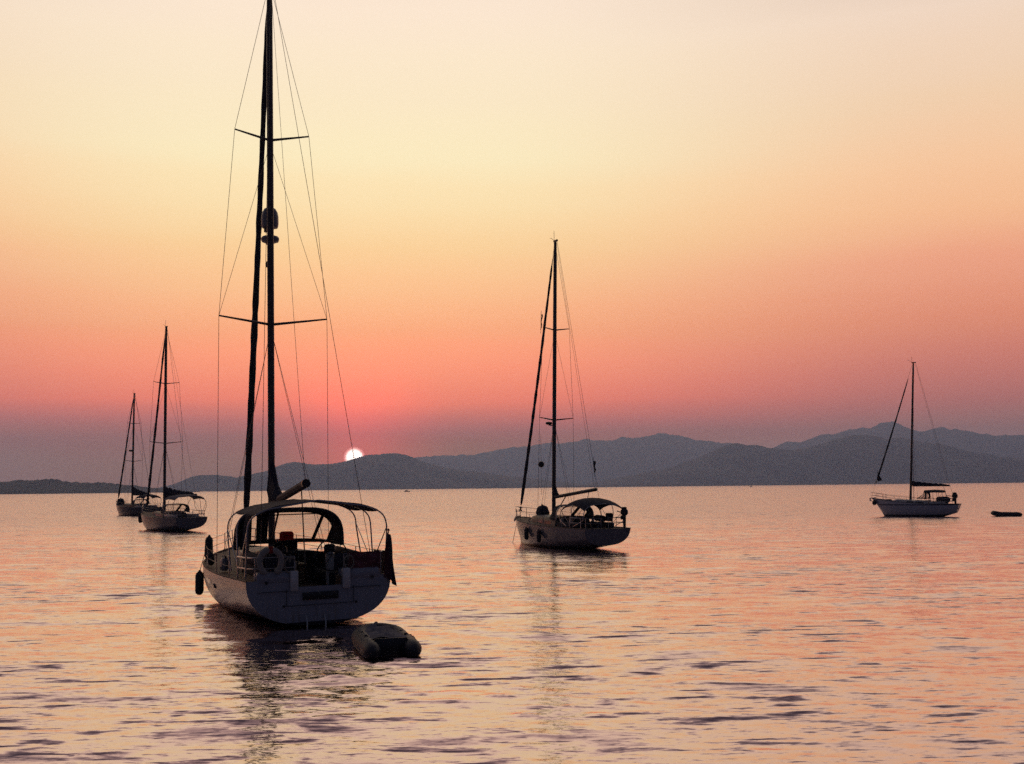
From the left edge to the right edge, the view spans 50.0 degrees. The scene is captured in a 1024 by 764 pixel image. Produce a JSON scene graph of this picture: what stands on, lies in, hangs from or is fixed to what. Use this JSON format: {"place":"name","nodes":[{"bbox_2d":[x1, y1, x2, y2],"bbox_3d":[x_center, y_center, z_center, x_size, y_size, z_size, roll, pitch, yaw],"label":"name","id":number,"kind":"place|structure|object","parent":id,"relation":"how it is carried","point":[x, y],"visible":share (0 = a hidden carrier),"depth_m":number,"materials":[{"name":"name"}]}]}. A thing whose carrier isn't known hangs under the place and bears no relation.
{"place":"outdoors","nodes":[
{"label":"outdoors","id":0,"kind":"place"},
{"bbox_2d":[0,479,195,493],"bbox_3d":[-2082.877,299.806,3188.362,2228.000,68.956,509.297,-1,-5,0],"label":"headland","id":1,"kind":"structure","parent":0,"point":[50,486],"depth_m":3057.51,"materials":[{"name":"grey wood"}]},
{"bbox_2d":[117,497,124,504],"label":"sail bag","id":2,"kind":"object","parent":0,"point":[121,500],"visible":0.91,"depth_m":176.65,"materials":[{"name":"black fabric"}]},
{"bbox_2d":[159,475,234,490],"bbox_3d":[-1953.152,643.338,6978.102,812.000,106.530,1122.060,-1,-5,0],"label":"hills","id":3,"kind":"structure","parent":0,"point":[204,482],"depth_m":6736.58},
{"bbox_2d":[223,453,590,489],"bbox_3d":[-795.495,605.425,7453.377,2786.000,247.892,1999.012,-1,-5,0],"label":"hills","id":4,"kind":"structure","parent":0,"point":[391,470],"depth_m":6900.86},
{"bbox_2d":[0,483,1023,763],"bbox_3d":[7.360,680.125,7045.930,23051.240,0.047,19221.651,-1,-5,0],"label":"water","id":5,"kind":"structure","parent":0,"point":[780,625],"depth_m":27.68,"materials":[{"name":"pink liquid"}]},
{"bbox_2d":[116,393,161,515],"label":"sailboat","id":6,"kind":"object","parent":5,"relation":"on","point":[130,509],"visible":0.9,"depth_m":173.99,"materials":[{"name":"white wood"}]},
{"bbox_2d":[141,324,206,530],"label":"sailboat","id":7,"kind":"object","parent":5,"relation":"on","point":[163,519],"visible":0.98,"depth_m":106.37,"materials":[{"name":"white wood"}]},
{"bbox_2d":[138,511,141,522],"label":"fender","id":8,"kind":"object","parent":7,"relation":"hanging from","point":[139,517],"visible":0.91,"depth_m":109.79,"materials":[{"name":"rubber"}]},
{"bbox_2d":[203,0,389,627],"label":"sailboat","id":9,"kind":"object","parent":5,"relation":"on","point":[325,586],"visible":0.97,"depth_m":33.83,"materials":[{"name":"white wood"}]},
{"bbox_2d":[195,557,203,594],"bbox_3d":[-10.646,6.417,37.607,0.386,1.733,0.283,-1,-5,0],"label":"fender","id":10,"kind":"object","parent":9,"relation":"hanging from","point":[199,583],"visible":0.94,"depth_m":37.46,"materials":[{"name":"rubber"}]},
{"bbox_2d":[204,535,212,558],"bbox_3d":[-10.201,5.541,36.924,0.274,0.802,0.278,-1,-5,0],"label":"fender","id":11,"kind":"object","parent":9,"relation":"hanging from","point":[209,541],"visible":0.69,"depth_m":36.83,"materials":[{"name":"rubber"}]},
{"bbox_2d":[208,551,213,564],"bbox_3d":[-9.831,5.753,35.859,0.230,0.472,0.214,-1,-5,0],"label":"fender","id":12,"kind":"object","parent":9,"relation":"hanging from","point":[211,556],"visible":0.92,"depth_m":35.77,"materials":[{"name":"rubber"}]},
{"bbox_2d":[220,555,227,570],"bbox_3d":[-8.958,5.625,34.171,0.190,0.488,0.340,3,-7,-35],"label":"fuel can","id":13,"kind":"object","parent":9,"relation":"on","point":[224,559],"visible":0.89,"depth_m":34.05,"materials":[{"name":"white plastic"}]},
{"bbox_2d":[256,546,283,574],"bbox_3d":[-6.642,4.906,30.192,0.758,0.764,0.190,2,-6,-23],"label":"lifebuoy","id":14,"kind":"object","parent":9,"relation":"hanging from","point":[278,553],"visible":1,"depth_m":30.14,"materials":[{"name":"plastic"}]},
{"bbox_2d":[279,531,293,540],"bbox_3d":[-7.339,5.068,35.747,0.420,0.400,0.353,2,-6,-23],"label":"bag","id":15,"kind":"object","parent":9,"relation":"on","point":[286,535],"visible":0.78,"depth_m":35.62,"materials":[{"name":"red fabric"}]},
{"bbox_2d":[284,555,296,572],"bbox_3d":[-6.146,5.061,30.445,0.352,0.504,0.100,2,-6,-23],"label":"rope coil","id":16,"kind":"object","parent":9,"relation":"attached to","point":[289,558],"visible":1,"depth_m":30.43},
{"bbox_2d":[343,553,353,568],"bbox_3d":[-4.623,5.078,31.106,0.312,0.443,0.100,2,-6,-23],"label":"rope coil","id":17,"kind":"object","parent":9,"relation":"on","point":[348,556],"visible":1,"depth_m":31.09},
{"bbox_2d":[381,528,396,585],"bbox_3d":[-3.550,5.030,31.544,0.376,1.648,0.318,-6,-7,43],"label":"flag","id":18,"kind":"object","parent":9,"relation":"attached to","point":[389,572],"visible":1,"depth_m":31.43,"materials":[{"name":"black fabric"}]},
{"bbox_2d":[351,621,421,658],"bbox_3d":[-3.106,6.134,26.265,1.369,0.599,3.454,1,-6,-16],"label":"inflatable dinghy","id":19,"kind":"object","parent":5,"relation":"on","point":[375,640],"visible":1,"depth_m":25.08,"materials":[{"name":"plastic"}]},
{"bbox_2d":[512,238,630,548],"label":"sailboat","id":20,"kind":"object","parent":5,"relation":"on","point":[563,531],"visible":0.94,"depth_m":69.28,"materials":[{"name":"white wood"}]},
{"bbox_2d":[524,520,528,539],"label":"fender","id":21,"kind":"object","parent":20,"relation":"hanging from","point":[526,533],"visible":1,"depth_m":69.99,"materials":[{"name":"rubber"}]},
{"bbox_2d":[537,524,540,541],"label":"fender","id":22,"kind":"object","parent":20,"relation":"hanging from","point":[538,535],"visible":1,"depth_m":68.34,"materials":[{"name":"rubber"}]},
{"bbox_2d":[538,461,543,494],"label":"anchor ball","id":23,"kind":"object","parent":20,"relation":"hanging from","point":[540,463],"visible":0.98,"depth_m":72.52,"materials":[{"name":"plastic"}]},
{"bbox_2d":[536,504,549,514],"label":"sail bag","id":24,"kind":"object","parent":20,"relation":"on","point":[542,508],"visible":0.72,"depth_m":72.34,"materials":[{"name":"black fabric"}]},
{"bbox_2d":[594,515,605,521],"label":"cushion","id":25,"kind":"object","parent":20,"relation":"on","point":[600,517],"visible":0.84,"depth_m":67.62,"materials":[{"name":"black fabric"}]},
{"bbox_2d":[606,513,612,520],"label":"cushion","id":26,"kind":"object","parent":20,"relation":"on","point":[609,516],"visible":1,"depth_m":66.72,"materials":[{"name":"black fabric"}]},
{"bbox_2d":[617,507,627,530],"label":"outboard motor","id":27,"kind":"object","parent":20,"relation":"attached to","point":[624,512],"visible":1,"depth_m":66.03,"materials":[{"name":"plastic"}]},
{"bbox_2d":[869,362,960,516],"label":"sailboat","id":28,"kind":"object","parent":5,"relation":"on","point":[906,507],"visible":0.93,"depth_m":125.07,"materials":[{"name":"white wood"}]},
{"bbox_2d":[936,496,949,502],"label":"cushion","id":29,"kind":"object","parent":28,"relation":"on","point":[945,500],"visible":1,"depth_m":123.27,"materials":[{"name":"black fabric"}]},
{"bbox_2d":[946,492,958,508],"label":"outboard motor","id":30,"kind":"object","parent":28,"relation":"attached to","point":[954,496],"visible":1,"depth_m":122.69,"materials":[{"name":"plastic"}]},
{"bbox_2d":[986,511,1021,516],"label":"inflatable dinghy","id":31,"kind":"object","parent":5,"relation":"on","point":[1000,514],"visible":0.98,"depth_m":121.48,"materials":[{"name":"plastic"}]},
{"bbox_2d":[0,0,1023,487],"label":"sky","id":32,"kind":"structure","parent":0,"point":[761,214],"materials":[{"name":"orange"}]},
{"bbox_2d":[415,433,732,483],"bbox_3d":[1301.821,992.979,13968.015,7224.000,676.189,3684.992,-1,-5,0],"label":"hills","id":33,"kind":"structure","parent":0,"point":[620,457],"depth_m":13245.11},
{"bbox_2d":[196,480,1023,491],"bbox_3d":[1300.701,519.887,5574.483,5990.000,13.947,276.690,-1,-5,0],"label":"coast","id":34,"kind":"structure","parent":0,"point":[663,485],"depth_m":5505.24,"materials":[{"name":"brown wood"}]},
{"bbox_2d":[585,434,1023,484],"bbox_3d":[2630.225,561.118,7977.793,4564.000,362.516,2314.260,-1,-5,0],"label":"hills","id":35,"kind":"structure","parent":0,"point":[853,459],"depth_m":7386.49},
{"bbox_2d":[774,421,1023,459],"bbox_3d":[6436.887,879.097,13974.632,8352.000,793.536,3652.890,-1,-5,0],"label":"hills","id":36,"kind":"structure","parent":0,"point":[1012,446],"depth_m":13645.13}
]}

